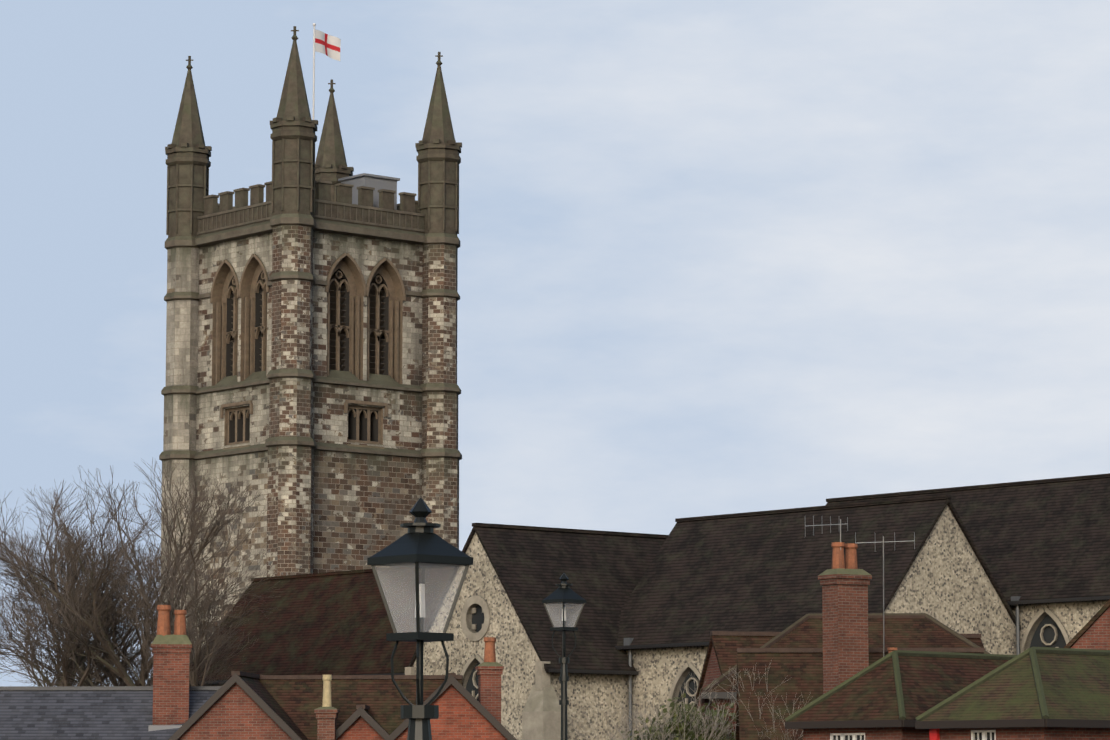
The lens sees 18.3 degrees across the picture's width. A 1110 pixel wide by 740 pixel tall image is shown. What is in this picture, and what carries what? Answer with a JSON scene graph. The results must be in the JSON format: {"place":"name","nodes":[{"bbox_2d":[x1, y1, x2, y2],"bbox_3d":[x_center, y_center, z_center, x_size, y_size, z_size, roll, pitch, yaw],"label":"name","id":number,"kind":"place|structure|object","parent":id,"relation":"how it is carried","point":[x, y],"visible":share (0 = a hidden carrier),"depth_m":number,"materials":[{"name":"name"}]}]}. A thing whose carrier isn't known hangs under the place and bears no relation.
{"place":"outdoors","nodes":[
{"label":"outdoors","id":0,"kind":"place"},
{"bbox_2d":[0,686,221,739],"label":"slate roof","id":1,"kind":"structure","parent":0,"point":[76,712],"depth_m":106.02,"materials":[{"name":"grey tile"}]},
{"bbox_2d":[190,684,223,685],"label":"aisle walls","id":2,"kind":"structure","parent":0,"point":[212,684],"depth_m":138.52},
{"bbox_2d":[231,671,307,739],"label":"gable roof","id":3,"kind":"structure","parent":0,"point":[255,685],"depth_m":99.61,"materials":[{"name":"brown tile"}]},
{"bbox_2d":[193,450,421,651],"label":"tower","id":4,"kind":"structure","parent":0,"point":[363,504],"depth_m":148.10,"materials":[{"name":"stone"}]},
{"bbox_2d":[196,383,421,451],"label":"tower wall","id":5,"kind":"structure","parent":4,"relation":"on","point":[399,426],"depth_m":149.36,"materials":[{"name":"stone"}]},
{"bbox_2d":[220,400,252,449],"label":"window surround","id":6,"kind":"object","parent":5,"relation":"attached to","point":[249,410],"depth_m":149.23,"materials":[{"name":"stone"}]},
{"bbox_2d":[344,399,387,448],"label":"window surround","id":7,"kind":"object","parent":5,"relation":"attached to","point":[346,410],"depth_m":148.78,"materials":[{"name":"stone"}]},
{"bbox_2d":[194,219,424,459],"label":"tower strings","id":8,"kind":"object","parent":4,"relation":"on","point":[321,226],"visible":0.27,"depth_m":149.36},
{"bbox_2d":[197,231,422,387],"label":"tower wall","id":9,"kind":"structure","parent":4,"relation":"on","point":[369,254],"depth_m":150.31,"materials":[{"name":"beige stone"}]},
{"bbox_2d":[210,254,268,384],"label":"window tracery","id":10,"kind":"object","parent":9,"relation":"attached to","point":[236,289],"visible":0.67,"depth_m":149.82,"materials":[{"name":"stone"}]},
{"bbox_2d":[197,180,424,235],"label":"parapet","id":11,"kind":"structure","parent":9,"relation":"on","point":[224,214],"depth_m":150.11,"materials":[{"name":"stone"}]},
{"bbox_2d":[325,253,405,383],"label":"window tracery","id":12,"kind":"object","parent":9,"relation":"attached to","point":[372,291],"visible":0.94,"depth_m":149.50,"materials":[{"name":"stone"}]},
{"bbox_2d":[313,23,315,119],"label":"flag pole","id":13,"kind":"object","parent":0,"point":[314,24],"visible":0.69,"depth_m":153.66,"materials":[{"name":"white metal"}]},
{"bbox_2d":[315,30,340,60],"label":"flag","id":14,"kind":"object","parent":13,"relation":"attached to","point":[327,45],"visible":1,"depth_m":154.60,"materials":[{"name":"white fabric"}]},
{"bbox_2d":[189,567,453,684],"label":"church roof","id":15,"kind":"structure","parent":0,"point":[332,623],"depth_m":135.94,"materials":[{"name":"brown tile"}]},
{"bbox_2d":[259,675,462,739],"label":"gable roof","id":16,"kind":"structure","parent":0,"point":[298,699],"depth_m":101.09,"materials":[{"name":"brown tile"}]},
{"bbox_2d":[338,173,399,209],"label":"hut","id":17,"kind":"object","parent":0,"point":[377,182],"visible":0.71,"depth_m":151.63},
{"bbox_2d":[356,705,389,734],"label":"house roof","id":18,"kind":"structure","parent":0,"point":[365,707],"depth_m":99.67,"materials":[{"name":"brown tile"}]},
{"bbox_2d":[444,673,455,679],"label":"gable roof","id":19,"kind":"structure","parent":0,"point":[452,674],"depth_m":98.50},
{"bbox_2d":[0,0,1109,685],"label":"sky","id":20,"kind":"structure","parent":0,"point":[716,257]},
{"bbox_2d":[626,505,1015,738],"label":"chapel walls","id":21,"kind":"structure","parent":0,"point":[946,581],"depth_m":114.07,"materials":[{"name":"beige stone"}]},
{"bbox_2d":[667,662,700,719],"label":"chapel windows","id":22,"kind":"structure","parent":21,"relation":"attached to","point":[680,672],"depth_m":117.44,"materials":[{"name":"beige stone"}]},
{"bbox_2d":[615,495,1020,649],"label":"church roof","id":23,"kind":"structure","parent":21,"relation":"on","point":[704,576],"depth_m":117.30,"materials":[{"name":"brown tile"}]},
{"bbox_2d":[624,596,1022,739],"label":"downpipes","id":24,"kind":"object","parent":21,"relation":"attached to","point":[627,641],"visible":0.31,"depth_m":119.01,"materials":[{"name":"grey"}]},
{"bbox_2d":[700,613,989,702],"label":"house roof","id":25,"kind":"structure","parent":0,"point":[913,630],"depth_m":98.30,"materials":[{"name":"brown tile"}]},
{"bbox_2d":[736,648,983,739],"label":"house roof","id":26,"kind":"structure","parent":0,"point":[802,668],"depth_m":91.24,"materials":[{"name":"brown tile"}]},
{"bbox_2d":[939,727,1109,739],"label":"house walls","id":27,"kind":"structure","parent":0,"point":[1042,733],"depth_m":78.34,"materials":[{"name":"red brick"}]},
{"bbox_2d":[929,729,939,739],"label":"alarm box","id":28,"kind":"object","parent":27,"relation":"attached to","point":[934,734],"visible":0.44,"depth_m":79.72,"materials":[{"name":"red plastic"}]},
{"bbox_2d":[971,730,995,739],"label":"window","id":29,"kind":"structure","parent":27,"relation":"attached to","point":[984,734],"depth_m":78.80,"materials":[{"name":"white paint"}]},
{"bbox_2d":[915,647,1109,728],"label":"house roof","id":30,"kind":"structure","parent":27,"relation":"on","point":[1046,687],"depth_m":79.21,"materials":[{"name":"green tile"}]},
{"bbox_2d":[1009,600,1108,649],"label":"chancel walls","id":31,"kind":"structure","parent":0,"point":[1074,617],"depth_m":114.26,"materials":[{"name":"beige stone"}]},
{"bbox_2d":[826,473,1109,604],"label":"church roof","id":32,"kind":"structure","parent":31,"relation":"on","point":[1043,541],"depth_m":117.22,"materials":[{"name":"brown tile"}]},
{"bbox_2d":[1020,607,1069,652],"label":"window frame","id":33,"kind":"object","parent":31,"relation":"in","point":[1038,614],"visible":0.33,"depth_m":114.59,"materials":[{"name":"beige stone"}]},
{"bbox_2d":[1071,607,1109,649],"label":"house walls","id":34,"kind":"structure","parent":0,"point":[1096,635],"depth_m":95.09,"materials":[{"name":"red brick"}]},
{"bbox_2d":[1064,600,1109,647],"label":"bargeboard","id":35,"kind":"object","parent":34,"relation":"on","point":[1088,625],"depth_m":95.07,"materials":[{"name":"wood"}]},
{"label":"ground","id":36,"kind":"structure","parent":0,"visible":0},
{"bbox_2d":[0,479,203,685],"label":"bare tree","id":37,"kind":"object","parent":36,"relation":"on","point":[119,671],"visible":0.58,"depth_m":120.74,"materials":[{"name":"brown plant"}]},
{"bbox_2d":[0,524,227,685],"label":"bare tree","id":38,"kind":"object","parent":36,"relation":"on","point":[69,647],"visible":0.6,"depth_m":121.64,"materials":[{"name":"brown plant"}]},
{"bbox_2d":[8,546,236,685],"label":"bare tree","id":39,"kind":"object","parent":36,"relation":"on","point":[132,631],"visible":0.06,"depth_m":126.83,"materials":[{"name":"brown plant"}]},
{"bbox_2d":[0,455,269,685],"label":"bare tree","id":40,"kind":"object","parent":36,"relation":"on","point":[217,523],"visible":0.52,"depth_m":122.96,"materials":[{"name":"brown plant"}]},
{"bbox_2d":[1,516,282,685],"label":"bare tree","id":41,"kind":"object","parent":36,"relation":"on","point":[136,640],"visible":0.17,"depth_m":125.33,"materials":[{"name":"brown plant"}]},
{"bbox_2d":[159,56,211,661],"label":"turret","id":42,"kind":"object","parent":36,"relation":"on","point":[188,154],"visible":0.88,"depth_m":152.15,"materials":[{"name":"stone"}]},
{"bbox_2d":[111,531,271,685],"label":"bare tree","id":43,"kind":"object","parent":36,"relation":"on","point":[205,630],"visible":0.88,"depth_m":118.68,"materials":[{"name":"brown plant"}]},
{"bbox_2d":[178,682,292,739],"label":"gable walls","id":44,"kind":"structure","parent":36,"relation":"on","point":[235,711],"depth_m":98.67,"materials":[{"name":"red brick"}]},
{"bbox_2d":[168,673,301,739],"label":"bargeboard","id":45,"kind":"object","parent":44,"relation":"attached to","point":[215,697],"visible":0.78,"depth_m":98.62,"materials":[{"name":"grey"}]},
{"bbox_2d":[265,26,317,576],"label":"turret","id":46,"kind":"object","parent":36,"relation":"on","point":[290,443],"visible":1,"depth_m":145.91,"materials":[{"name":"stone"}]},
{"bbox_2d":[315,79,353,201],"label":"turret","id":47,"kind":"object","parent":36,"relation":"on","point":[331,165],"visible":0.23,"depth_m":158.41,"materials":[{"name":"stone"}]},
{"bbox_2d":[336,716,384,739],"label":"small gable walls","id":48,"kind":"structure","parent":36,"relation":"on","point":[360,728],"depth_m":99.21,"materials":[{"name":"red brick"}]},
{"bbox_2d":[336,706,388,738],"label":"bargeboard","id":49,"kind":"object","parent":48,"relation":"attached to","point":[365,716],"visible":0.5,"depth_m":99.09,"materials":[{"name":"wood"}]},
{"bbox_2d":[367,498,472,739],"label":"lamp","id":50,"kind":"object","parent":36,"relation":"on","point":[419,544],"visible":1,"depth_m":18.42,"materials":[{"name":"black metal"}]},
{"bbox_2d":[415,52,461,548],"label":"turret","id":51,"kind":"object","parent":36,"relation":"on","point":[438,150],"visible":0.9,"depth_m":151.21,"materials":[{"name":"stone"}]},
{"bbox_2d":[394,684,506,739],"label":"gable walls","id":52,"kind":"structure","parent":36,"relation":"on","point":[461,717],"depth_m":98.47,"materials":[{"name":"red brick"}]},
{"bbox_2d":[385,675,516,739],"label":"gable trim","id":53,"kind":"structure","parent":52,"relation":"attached to","point":[478,706],"depth_m":98.36,"materials":[{"name":"grey"}]},
{"bbox_2d":[476,637,503,722],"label":"chimney","id":54,"kind":"object","parent":52,"relation":"on","point":[489,669],"visible":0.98,"depth_m":102.79,"materials":[{"name":"brick"}]},
{"bbox_2d":[405,661,549,690],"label":"quoins","id":55,"kind":"object","parent":36,"relation":"on","point":[542,678],"visible":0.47,"depth_m":116.78,"materials":[{"name":"beige stone"}]},
{"bbox_2d":[413,532,628,739],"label":"transept walls","id":56,"kind":"structure","parent":36,"relation":"on","point":[517,657],"depth_m":118.77,"materials":[{"name":"beige stone"}]},
{"bbox_2d":[460,654,483,699],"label":"transept window","id":57,"kind":"structure","parent":56,"relation":"attached to","point":[470,661],"depth_m":119.87,"materials":[{"name":"beige stone"}]},
{"bbox_2d":[461,595,490,640],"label":"round window","id":58,"kind":"structure","parent":56,"relation":"attached to","point":[466,628],"depth_m":119.89,"materials":[{"name":"beige stone"}]},
{"bbox_2d":[404,523,667,674],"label":"church roof","id":59,"kind":"structure","parent":56,"relation":"on","point":[604,571],"depth_m":120.54,"materials":[{"name":"brown tile"}]},
{"bbox_2d":[522,685,560,739],"bbox_3d":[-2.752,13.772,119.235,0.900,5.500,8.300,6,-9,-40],"label":"buttress","id":60,"kind":"structure","parent":36,"relation":"on","point":[541,715],"depth_m":116.41,"materials":[{"name":"beige stone"}]},
{"bbox_2d":[542,573,585,739],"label":"lamp","id":61,"kind":"object","parent":36,"relation":"on","point":[564,593],"visible":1,"depth_m":43.89,"materials":[{"name":"black metal"}]},
{"bbox_2d":[568,684,720,739],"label":"shrub twigs","id":62,"kind":"object","parent":36,"relation":"on","point":[656,724],"visible":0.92,"depth_m":93.42,"materials":[{"name":"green plant"}]},
{"bbox_2d":[609,693,735,739],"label":"evergreen shrub","id":63,"kind":"object","parent":36,"relation":"on","point":[702,736],"visible":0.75,"depth_m":95.11,"materials":[{"name":"green plant"}]},
{"bbox_2d":[616,671,738,739],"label":"shrub twigs","id":64,"kind":"object","parent":36,"relation":"on","point":[696,736],"visible":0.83,"depth_m":93.64,"materials":[{"name":"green plant"}]},
{"bbox_2d":[697,646,720,730],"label":"brick gable","id":65,"kind":"structure","parent":36,"relation":"on","point":[712,672],"depth_m":99.56,"materials":[{"name":"brown brick"}]},
{"bbox_2d":[693,631,984,720],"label":"house roof","id":66,"kind":"structure","parent":65,"relation":"on","point":[725,644],"depth_m":99.30,"materials":[{"name":"brown tile"}]},
{"bbox_2d":[711,699,735,739],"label":"house walls","id":67,"kind":"structure","parent":36,"relation":"on","point":[720,702],"depth_m":96.23,"materials":[{"name":"red brick"}]},
{"bbox_2d":[717,660,812,739],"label":"shrub twigs","id":68,"kind":"object","parent":36,"relation":"on","point":[762,703],"visible":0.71,"depth_m":90.09,"materials":[{"name":"brown plant"}]},
{"bbox_2d":[803,727,929,739],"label":"house walls","id":69,"kind":"structure","parent":36,"relation":"on","point":[894,733],"depth_m":85.24,"materials":[{"name":"red brick"}]},
{"bbox_2d":[830,733,864,739],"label":"window","id":70,"kind":"structure","parent":69,"relation":"attached to","point":[842,736],"depth_m":85.92,"materials":[{"name":"white paint"}]},
{"bbox_2d":[785,650,1016,728],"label":"house roof","id":71,"kind":"structure","parent":69,"relation":"on","point":[899,688],"depth_m":86.59,"materials":[{"name":"brown tile"}]},
{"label":"slate house","id":72,"kind":"object","parent":36,"relation":"on","visible":0},
{"bbox_2d":[148,605,191,730],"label":"chimney","id":73,"kind":"object","parent":72,"relation":"on","point":[171,655],"visible":0.92,"depth_m":105.58,"materials":[{"name":"red brick"}]},
{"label":"house","id":74,"kind":"object","parent":36,"relation":"on","visible":0},
{"bbox_2d":[818,542,871,693],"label":"chimney","id":75,"kind":"object","parent":74,"relation":"on","point":[845,582],"visible":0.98,"depth_m":88.97,"materials":[{"name":"brick"}]},
{"bbox_2d":[807,516,914,656],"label":"television antenna","id":76,"kind":"object","parent":74,"relation":"attached to","point":[830,524],"visible":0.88,"depth_m":91.18,"materials":[{"name":"silver metal"}]},
{"bbox_2d":[887,648,897,653],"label":"chimney","id":77,"kind":"object","parent":74,"relation":"attached to","point":[890,649],"visible":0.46,"depth_m":91.13,"materials":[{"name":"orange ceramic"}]},
{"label":"gable row","id":78,"kind":"object","parent":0,"visible":0},
{"bbox_2d":[314,675,339,739],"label":"chimney","id":79,"kind":"object","parent":78,"relation":"attached to","point":[326,714],"visible":1,"depth_m":98.75,"materials":[{"name":"brick"}]}
]}

